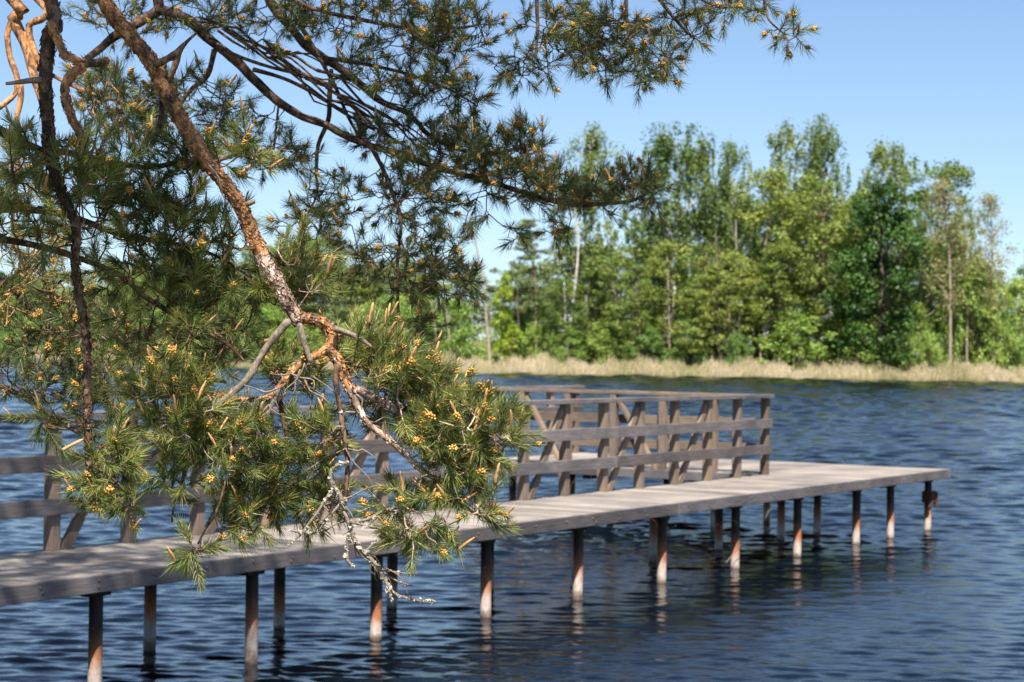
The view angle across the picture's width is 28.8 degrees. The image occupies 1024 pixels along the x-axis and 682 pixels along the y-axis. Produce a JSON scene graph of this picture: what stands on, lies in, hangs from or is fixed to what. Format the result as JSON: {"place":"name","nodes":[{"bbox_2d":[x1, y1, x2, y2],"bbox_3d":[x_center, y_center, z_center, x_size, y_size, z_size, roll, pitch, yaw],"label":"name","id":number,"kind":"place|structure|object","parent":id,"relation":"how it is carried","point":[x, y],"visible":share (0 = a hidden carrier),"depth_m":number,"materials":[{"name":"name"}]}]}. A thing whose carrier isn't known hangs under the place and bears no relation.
{"place":"outdoors","nodes":[
{"label":"outdoors","id":0,"kind":"place"},
{"bbox_2d":[0,365,1023,681],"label":"lake water","id":1,"kind":"structure","parent":0,"point":[914,601],"depth_m":21.39,"materials":[{"name":"blue liquid"}]},
{"bbox_2d":[0,385,950,681],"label":"pier","id":2,"kind":"structure","parent":1,"relation":"in","point":[714,477],"depth_m":21.18,"materials":[{"name":"grey wood"}]},
{"bbox_2d":[0,0,1023,344],"label":"sky","id":3,"kind":"structure","parent":0,"point":[945,78],"materials":[{"name":"blue"}]},
{"bbox_2d":[26,337,1021,366],"bbox_3d":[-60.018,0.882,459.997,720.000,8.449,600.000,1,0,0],"label":"shore","id":4,"kind":"structure","parent":0,"point":[480,342],"depth_m":378.73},
{"bbox_2d":[76,260,143,323],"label":"birch tree","id":5,"kind":"object","parent":4,"relation":"on","point":[104,291],"visible":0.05,"depth_m":339.37,"materials":[{"name":"green plant"}]},
{"bbox_2d":[123,261,172,320],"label":"alder tree","id":6,"kind":"object","parent":4,"relation":"on","point":[139,277],"visible":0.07,"depth_m":338.06,"materials":[{"name":"green plant"}]},
{"bbox_2d":[225,245,277,311],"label":"conifer tree","id":7,"kind":"object","parent":4,"relation":"on","point":[248,278],"visible":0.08,"depth_m":265.42,"materials":[{"name":"green plant"}]},
{"bbox_2d":[234,300,292,360],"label":"shrub","id":8,"kind":"object","parent":4,"relation":"on","point":[267,304],"visible":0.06,"depth_m":260.11,"materials":[{"name":"green plant"}]},
{"bbox_2d":[247,302,293,357],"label":"shrub","id":9,"kind":"object","parent":4,"relation":"on","point":[271,312],"visible":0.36,"depth_m":256.31,"materials":[{"name":"green plant"}]},
{"bbox_2d":[256,242,315,331],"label":"alder tree","id":10,"kind":"object","parent":4,"relation":"on","point":[271,247],"visible":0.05,"depth_m":261.53,"materials":[{"name":"green plant"}]},
{"bbox_2d":[264,324,324,354],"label":"shrub","id":11,"kind":"object","parent":4,"relation":"on","point":[291,328],"visible":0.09,"depth_m":251.76,"materials":[{"name":"green plant"}]},
{"bbox_2d":[286,312,348,353],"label":"shrub","id":12,"kind":"object","parent":4,"relation":"on","point":[313,347],"visible":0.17,"depth_m":246.32,"materials":[{"name":"green plant"}]},
{"bbox_2d":[294,236,348,339],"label":"alder tree","id":13,"kind":"object","parent":4,"relation":"on","point":[318,240],"visible":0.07,"depth_m":262.65,"materials":[{"name":"green plant"}]},
{"bbox_2d":[293,264,365,321],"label":"conifer tree","id":14,"kind":"object","parent":4,"relation":"on","point":[329,304],"visible":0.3,"depth_m":255.63,"materials":[{"name":"green plant"}]},
{"bbox_2d":[324,264,387,330],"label":"alder tree","id":15,"kind":"object","parent":4,"relation":"on","point":[359,292],"visible":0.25,"depth_m":272.31,"materials":[{"name":"green plant"}]},
{"bbox_2d":[339,279,392,318],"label":"conifer tree","id":16,"kind":"object","parent":4,"relation":"on","point":[374,301],"visible":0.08,"depth_m":273.82,"materials":[{"name":"green plant"}]},
{"bbox_2d":[339,302,403,330],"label":"shrub","id":17,"kind":"object","parent":4,"relation":"on","point":[368,309],"visible":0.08,"depth_m":239.12,"materials":[{"name":"green plant"}]},
{"bbox_2d":[347,258,418,322],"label":"birch tree","id":18,"kind":"object","parent":4,"relation":"on","point":[380,287],"visible":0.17,"depth_m":272.15,"materials":[{"name":"green plant"}]},
{"bbox_2d":[374,292,429,343],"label":"shrub","id":19,"kind":"object","parent":4,"relation":"on","point":[402,308],"visible":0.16,"depth_m":238.67,"materials":[{"name":"green plant"}]},
{"bbox_2d":[402,286,446,339],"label":"alder tree","id":20,"kind":"object","parent":4,"relation":"on","point":[429,307],"visible":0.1,"depth_m":258.75,"materials":[{"name":"green plant"}]},
{"bbox_2d":[412,322,455,358],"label":"shrub","id":21,"kind":"object","parent":4,"relation":"on","point":[440,330],"visible":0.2,"depth_m":231.21,"materials":[{"name":"green plant"}]},
{"bbox_2d":[401,271,471,341],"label":"alder tree","id":22,"kind":"object","parent":4,"relation":"on","point":[420,280],"visible":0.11,"depth_m":261.19,"materials":[{"name":"green plant"}]},
{"bbox_2d":[427,298,503,363],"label":"shrub","id":23,"kind":"object","parent":4,"relation":"on","point":[466,351],"visible":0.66,"depth_m":230.84,"materials":[{"name":"green plant"}]},
{"bbox_2d":[450,267,491,355],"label":"birch tree","id":24,"kind":"object","parent":4,"relation":"on","point":[475,316],"visible":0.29,"depth_m":264.14,"materials":[{"name":"green plant"}]},
{"bbox_2d":[473,239,491,361],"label":"bare trunk","id":25,"kind":"object","parent":4,"relation":"on","point":[487,335],"visible":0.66,"depth_m":228.75,"materials":[{"name":"grey plant"}]},
{"bbox_2d":[471,285,506,340],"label":"conifer tree","id":26,"kind":"object","parent":4,"relation":"on","point":[491,289],"visible":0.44,"depth_m":265.97,"materials":[{"name":"green plant"}]},
{"bbox_2d":[490,274,513,360],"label":"young tree","id":27,"kind":"object","parent":4,"relation":"on","point":[501,312],"visible":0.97,"depth_m":228.52,"materials":[{"name":"green plant"}]},
{"bbox_2d":[480,307,530,362],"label":"shrub","id":28,"kind":"object","parent":4,"relation":"on","point":[496,332],"visible":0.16,"depth_m":238.08,"materials":[{"name":"green plant"}]},
{"bbox_2d":[493,324,524,360],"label":"young tree","id":29,"kind":"object","parent":4,"relation":"on","point":[515,332],"visible":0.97,"depth_m":226.97,"materials":[{"name":"green plant"}]},
{"bbox_2d":[1,346,1023,382],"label":"reed bed","id":30,"kind":"object","parent":4,"relation":"on","point":[956,370],"visible":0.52,"depth_m":216.98,"materials":[{"name":"beige plant"}]},
{"bbox_2d":[487,261,543,339],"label":"alder tree","id":31,"kind":"object","parent":4,"relation":"on","point":[521,315],"visible":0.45,"depth_m":239.72,"materials":[{"name":"green plant"}]},
{"bbox_2d":[488,261,562,350],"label":"alder tree","id":32,"kind":"object","parent":4,"relation":"on","point":[540,265],"visible":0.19,"depth_m":253.47,"materials":[{"name":"green plant"}]},
{"bbox_2d":[512,321,550,360],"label":"shrub","id":33,"kind":"object","parent":4,"relation":"on","point":[527,340],"visible":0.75,"depth_m":227.33,"materials":[{"name":"green plant"}]},
{"bbox_2d":[504,219,566,352],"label":"conifer tree","id":34,"kind":"object","parent":4,"relation":"on","point":[532,287],"visible":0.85,"depth_m":231.29,"materials":[{"name":"green plant"}]},
{"bbox_2d":[514,299,576,358],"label":"shrub","id":35,"kind":"object","parent":4,"relation":"on","point":[540,312],"visible":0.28,"depth_m":234.35,"materials":[{"name":"green plant"}]},
{"bbox_2d":[539,226,583,307],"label":"conifer tree","id":36,"kind":"object","parent":4,"relation":"on","point":[568,264],"visible":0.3,"depth_m":236.52,"materials":[{"name":"green plant"}]},
{"bbox_2d":[533,277,592,351],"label":"alder tree","id":37,"kind":"object","parent":4,"relation":"on","point":[547,328],"visible":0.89,"depth_m":227.52,"materials":[{"name":"green plant"}]},
{"bbox_2d":[548,327,591,365],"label":"shrub","id":38,"kind":"object","parent":4,"relation":"on","point":[574,340],"visible":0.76,"depth_m":226.12,"materials":[{"name":"green plant"}]},
{"bbox_2d":[566,208,579,358],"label":"bare trunk","id":39,"kind":"object","parent":4,"relation":"on","point":[575,282],"visible":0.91,"depth_m":227.05,"materials":[{"name":"white wood"}]},
{"bbox_2d":[537,244,614,350],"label":"alder tree","id":40,"kind":"object","parent":4,"relation":"on","point":[581,254],"visible":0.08,"depth_m":249.28,"materials":[{"name":"green plant"}]},
{"bbox_2d":[540,121,633,362],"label":"birch tree","id":41,"kind":"object","parent":4,"relation":"on","point":[590,157],"visible":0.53,"depth_m":232.78,"materials":[{"name":"green plant"}]},
{"bbox_2d":[558,298,615,363],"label":"shrub","id":42,"kind":"object","parent":4,"relation":"on","point":[587,313],"visible":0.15,"depth_m":234.51,"materials":[{"name":"green plant"}]},
{"bbox_2d":[559,268,629,360],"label":"alder tree","id":43,"kind":"object","parent":4,"relation":"on","point":[595,313],"visible":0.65,"depth_m":228.01,"materials":[{"name":"green plant"}]},
{"bbox_2d":[579,316,635,364],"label":"shrub","id":44,"kind":"object","parent":4,"relation":"on","point":[605,331],"visible":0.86,"depth_m":225.26,"materials":[{"name":"green plant"}]},
{"bbox_2d":[578,247,645,355],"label":"alder tree","id":45,"kind":"object","parent":4,"relation":"on","point":[625,269],"visible":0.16,"depth_m":245.41,"materials":[{"name":"green plant"}]},
{"bbox_2d":[588,299,637,361],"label":"shrub","id":46,"kind":"object","parent":4,"relation":"on","point":[615,323],"visible":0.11,"depth_m":236.53,"materials":[{"name":"green plant"}]},
{"bbox_2d":[570,254,657,360],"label":"alder tree","id":47,"kind":"object","parent":4,"relation":"on","point":[606,263],"visible":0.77,"depth_m":227.27,"materials":[{"name":"green plant"}]},
{"bbox_2d":[605,243,655,317],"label":"alder tree","id":48,"kind":"object","parent":4,"relation":"on","point":[627,249],"visible":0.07,"depth_m":250.49,"materials":[{"name":"green plant"}]},
{"bbox_2d":[604,278,667,355],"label":"alder tree","id":49,"kind":"object","parent":4,"relation":"on","point":[633,295],"visible":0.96,"depth_m":224.12,"materials":[{"name":"green plant"}]},
{"bbox_2d":[623,326,673,364],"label":"shrub","id":50,"kind":"object","parent":4,"relation":"on","point":[645,338],"visible":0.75,"depth_m":223.60,"materials":[{"name":"green plant"}]},
{"bbox_2d":[619,214,685,346],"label":"alder tree","id":51,"kind":"object","parent":4,"relation":"on","point":[635,248],"visible":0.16,"depth_m":246.11,"materials":[{"name":"green plant"}]},
{"bbox_2d":[637,320,680,360],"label":"shrub","id":52,"kind":"object","parent":4,"relation":"on","point":[666,345],"visible":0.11,"depth_m":232.74,"materials":[{"name":"green plant"}]},
{"bbox_2d":[620,239,707,360],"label":"alder tree","id":53,"kind":"object","parent":4,"relation":"on","point":[657,269],"visible":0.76,"depth_m":226.43,"materials":[{"name":"green plant"}]},
{"bbox_2d":[659,258,675,362],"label":"bare trunk","id":54,"kind":"object","parent":4,"relation":"on","point":[669,336],"visible":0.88,"depth_m":224.81,"materials":[{"name":"grey plant"}]},
{"bbox_2d":[629,239,711,322],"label":"birch tree","id":55,"kind":"object","parent":4,"relation":"on","point":[635,279],"visible":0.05,"depth_m":248.45,"materials":[{"name":"green plant"}]},
{"bbox_2d":[618,120,732,350],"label":"birch tree","id":56,"kind":"object","parent":4,"relation":"on","point":[663,156],"visible":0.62,"depth_m":234.66,"materials":[{"name":"green plant"}]},
{"bbox_2d":[637,202,713,340],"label":"alder tree","id":57,"kind":"object","parent":4,"relation":"on","point":[640,271],"visible":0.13,"depth_m":242.26,"materials":[{"name":"green plant"}]},
{"bbox_2d":[664,314,709,365],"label":"shrub","id":58,"kind":"object","parent":4,"relation":"on","point":[676,349],"visible":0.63,"depth_m":224.02,"materials":[{"name":"green plant"}]},
{"bbox_2d":[657,138,730,321],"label":"birch tree","id":59,"kind":"object","parent":4,"relation":"on","point":[694,169],"visible":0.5,"depth_m":236.40,"materials":[{"name":"green plant"}]},
{"bbox_2d":[665,303,726,360],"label":"shrub","id":60,"kind":"object","parent":4,"relation":"on","point":[674,318],"visible":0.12,"depth_m":232.23,"materials":[{"name":"green plant"}]},
{"bbox_2d":[668,286,735,362],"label":"alder tree","id":61,"kind":"object","parent":4,"relation":"on","point":[698,293],"visible":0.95,"depth_m":223.24,"materials":[{"name":"green plant"}]},
{"bbox_2d":[664,242,741,364],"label":"alder tree","id":62,"kind":"object","parent":4,"relation":"on","point":[704,276],"visible":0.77,"depth_m":225.62,"materials":[{"name":"green plant"}]},
{"bbox_2d":[710,232,721,364],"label":"bare trunk","id":63,"kind":"object","parent":4,"relation":"on","point":[718,329],"visible":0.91,"depth_m":223.56,"materials":[{"name":"brown plant"}]},
{"bbox_2d":[686,183,751,359],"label":"birch tree","id":64,"kind":"object","parent":4,"relation":"on","point":[725,231],"visible":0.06,"depth_m":242.10,"materials":[{"name":"green plant"}]},
{"bbox_2d":[690,256,765,353],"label":"alder tree","id":65,"kind":"object","parent":4,"relation":"on","point":[742,273],"visible":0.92,"depth_m":223.01,"materials":[{"name":"green plant"}]},
{"bbox_2d":[705,303,754,364],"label":"shrub","id":66,"kind":"object","parent":4,"relation":"on","point":[714,329],"visible":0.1,"depth_m":232.35,"materials":[{"name":"green plant"}]},
{"bbox_2d":[692,196,772,314],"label":"birch tree","id":67,"kind":"object","parent":4,"relation":"on","point":[758,249],"visible":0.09,"depth_m":240.67,"materials":[{"name":"green plant"}]},
{"bbox_2d":[705,138,765,315],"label":"birch tree","id":68,"kind":"object","parent":4,"relation":"on","point":[734,157],"visible":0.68,"depth_m":233.40,"materials":[{"name":"green plant"}]},
{"bbox_2d":[720,330,755,364],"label":"shrub","id":69,"kind":"object","parent":4,"relation":"on","point":[740,347],"visible":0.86,"depth_m":221.09,"materials":[{"name":"green plant"}]},
{"bbox_2d":[715,295,776,364],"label":"shrub","id":70,"kind":"object","parent":4,"relation":"on","point":[754,334],"visible":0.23,"depth_m":228.81,"materials":[{"name":"green plant"}]},
{"bbox_2d":[731,204,782,327],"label":"birch tree","id":71,"kind":"object","parent":4,"relation":"on","point":[758,237],"visible":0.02,"depth_m":246.44,"materials":[{"name":"green plant"}]},
{"bbox_2d":[709,164,810,364],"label":"alder tree","id":72,"kind":"object","parent":4,"relation":"on","point":[770,184],"visible":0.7,"depth_m":226.52,"materials":[{"name":"green plant"}]},
{"bbox_2d":[737,194,802,359],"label":"birch tree","id":73,"kind":"object","parent":4,"relation":"on","point":[763,222],"visible":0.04,"depth_m":249.18,"materials":[{"name":"green plant"}]},
{"bbox_2d":[735,240,816,361],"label":"alder tree","id":74,"kind":"object","parent":4,"relation":"on","point":[787,247],"visible":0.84,"depth_m":222.10,"materials":[{"name":"green plant"}]},
{"bbox_2d":[744,116,838,364],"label":"birch tree","id":75,"kind":"object","parent":4,"relation":"on","point":[790,138],"visible":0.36,"depth_m":234.23,"materials":[{"name":"green plant"}]},
{"bbox_2d":[767,190,833,347],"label":"alder tree","id":76,"kind":"object","parent":4,"relation":"on","point":[797,262],"visible":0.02,"depth_m":238.38,"materials":[{"name":"green plant"}]},
{"bbox_2d":[753,306,848,369],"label":"shrub","id":77,"kind":"object","parent":4,"relation":"on","point":[801,323],"visible":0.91,"depth_m":220.56,"materials":[{"name":"green plant"}]},
{"bbox_2d":[776,309,837,366],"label":"shrub","id":78,"kind":"object","parent":4,"relation":"on","point":[807,354],"visible":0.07,"depth_m":229.93,"materials":[{"name":"green plant"}]},
{"bbox_2d":[763,174,872,362],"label":"alder tree","id":79,"kind":"object","parent":4,"relation":"on","point":[821,233],"visible":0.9,"depth_m":223.40,"materials":[{"name":"green plant"}]},
{"bbox_2d":[805,306,849,362],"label":"shrub","id":80,"kind":"object","parent":4,"relation":"on","point":[823,314],"visible":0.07,"depth_m":232.04,"materials":[{"name":"green plant"}]},
{"bbox_2d":[802,112,864,363],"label":"birch tree","id":81,"kind":"object","parent":4,"relation":"on","point":[820,139],"visible":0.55,"depth_m":232.46,"materials":[{"name":"green plant"}]},
{"bbox_2d":[806,213,867,333],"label":"alder tree","id":82,"kind":"object","parent":4,"relation":"on","point":[853,237],"visible":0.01,"depth_m":237.04,"materials":[{"name":"green plant"}]},
{"bbox_2d":[827,299,876,366],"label":"shrub","id":83,"kind":"object","parent":4,"relation":"on","point":[839,334],"visible":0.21,"depth_m":229.10,"materials":[{"name":"green plant"}]},
{"bbox_2d":[834,317,896,370],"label":"shrub","id":84,"kind":"object","parent":4,"relation":"on","point":[868,357],"visible":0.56,"depth_m":218.25,"materials":[{"name":"green plant"}]},
{"bbox_2d":[817,177,930,369],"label":"maple tree","id":85,"kind":"object","parent":4,"relation":"on","point":[866,290],"visible":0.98,"depth_m":216.71,"materials":[{"name":"green plant"}]},
{"bbox_2d":[851,135,928,361],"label":"birch tree","id":86,"kind":"object","parent":4,"relation":"on","point":[879,152],"visible":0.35,"depth_m":236.18,"materials":[{"name":"green plant"}]},
{"bbox_2d":[865,225,932,335],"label":"alder tree","id":87,"kind":"object","parent":4,"relation":"on","point":[901,263],"visible":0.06,"depth_m":242.93,"materials":[{"name":"green plant"}]},
{"bbox_2d":[893,300,941,369],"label":"shrub","id":88,"kind":"object","parent":4,"relation":"on","point":[918,310],"visible":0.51,"depth_m":219.72,"materials":[{"name":"green plant"}]},
{"bbox_2d":[895,196,946,333],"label":"birch tree","id":89,"kind":"object","parent":4,"relation":"on","point":[922,224],"visible":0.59,"depth_m":225.18,"materials":[{"name":"green plant"}]},
{"bbox_2d":[910,328,950,367],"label":"shrub","id":90,"kind":"object","parent":4,"relation":"on","point":[925,343],"visible":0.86,"depth_m":217.05,"materials":[{"name":"green plant"}]},
{"bbox_2d":[916,315,960,365],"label":"shrub","id":91,"kind":"object","parent":4,"relation":"on","point":[940,331],"visible":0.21,"depth_m":228.37,"materials":[{"name":"green plant"}]},
{"bbox_2d":[890,159,988,352],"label":"alder tree","id":92,"kind":"object","parent":4,"relation":"on","point":[948,171],"visible":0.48,"depth_m":228.86,"materials":[{"name":"green plant"}]},
{"bbox_2d":[921,172,975,364],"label":"thin tree","id":93,"kind":"object","parent":4,"relation":"on","point":[941,201],"visible":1,"depth_m":216.84,"materials":[{"name":"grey plant"}]},
{"bbox_2d":[937,205,986,360],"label":"birch tree","id":94,"kind":"object","parent":4,"relation":"on","point":[972,228],"visible":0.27,"depth_m":227.76,"materials":[{"name":"green plant"}]},
{"bbox_2d":[927,257,1006,340],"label":"alder tree","id":95,"kind":"object","parent":4,"relation":"on","point":[971,282],"visible":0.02,"depth_m":241.29,"materials":[{"name":"green plant"}]},
{"bbox_2d":[939,312,1000,364],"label":"shrub","id":96,"kind":"object","parent":4,"relation":"on","point":[944,344],"visible":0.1,"depth_m":229.45,"materials":[{"name":"green plant"}]},
{"bbox_2d":[941,248,1019,368],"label":"tree","id":97,"kind":"object","parent":4,"relation":"on","point":[981,315],"visible":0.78,"depth_m":217.89,"materials":[{"name":"green plant"}]},
{"bbox_2d":[953,317,1011,368],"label":"shrub","id":98,"kind":"object","parent":4,"relation":"on","point":[963,351],"visible":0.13,"depth_m":224.68,"materials":[{"name":"green plant"}]},
{"bbox_2d":[965,190,1019,366],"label":"thin tree","id":99,"kind":"object","parent":4,"relation":"on","point":[987,201],"visible":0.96,"depth_m":217.74,"materials":[{"name":"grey plant"}]},
{"bbox_2d":[981,273,1023,372],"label":"shrub","id":100,"kind":"object","parent":4,"relation":"on","point":[1011,295],"visible":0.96,"depth_m":216.18,"materials":[{"name":"green plant"}]},
{"bbox_2d":[984,309,1023,368],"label":"shrub","id":101,"kind":"object","parent":4,"relation":"on","point":[1015,331],"visible":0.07,"depth_m":227.31,"materials":[{"name":"green plant"}]},
{"bbox_2d":[987,282,1023,342],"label":"alder tree","id":102,"kind":"object","parent":4,"relation":"on","point":[1000,297],"visible":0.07,"depth_m":233.39,"materials":[{"name":"green plant"}]},
{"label":"near bank","id":103,"kind":"structure","parent":0,"visible":0},
{"bbox_2d":[0,0,551,604],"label":"pine tree","id":104,"kind":"object","parent":103,"relation":"on","point":[430,390],"visible":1,"depth_m":4.95,"materials":[{"name":"green plant"}]},
{"bbox_2d":[0,0,819,470],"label":"pine tree","id":105,"kind":"object","parent":103,"relation":"on","point":[480,154],"visible":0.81,"depth_m":6.99,"materials":[{"name":"green plant"}]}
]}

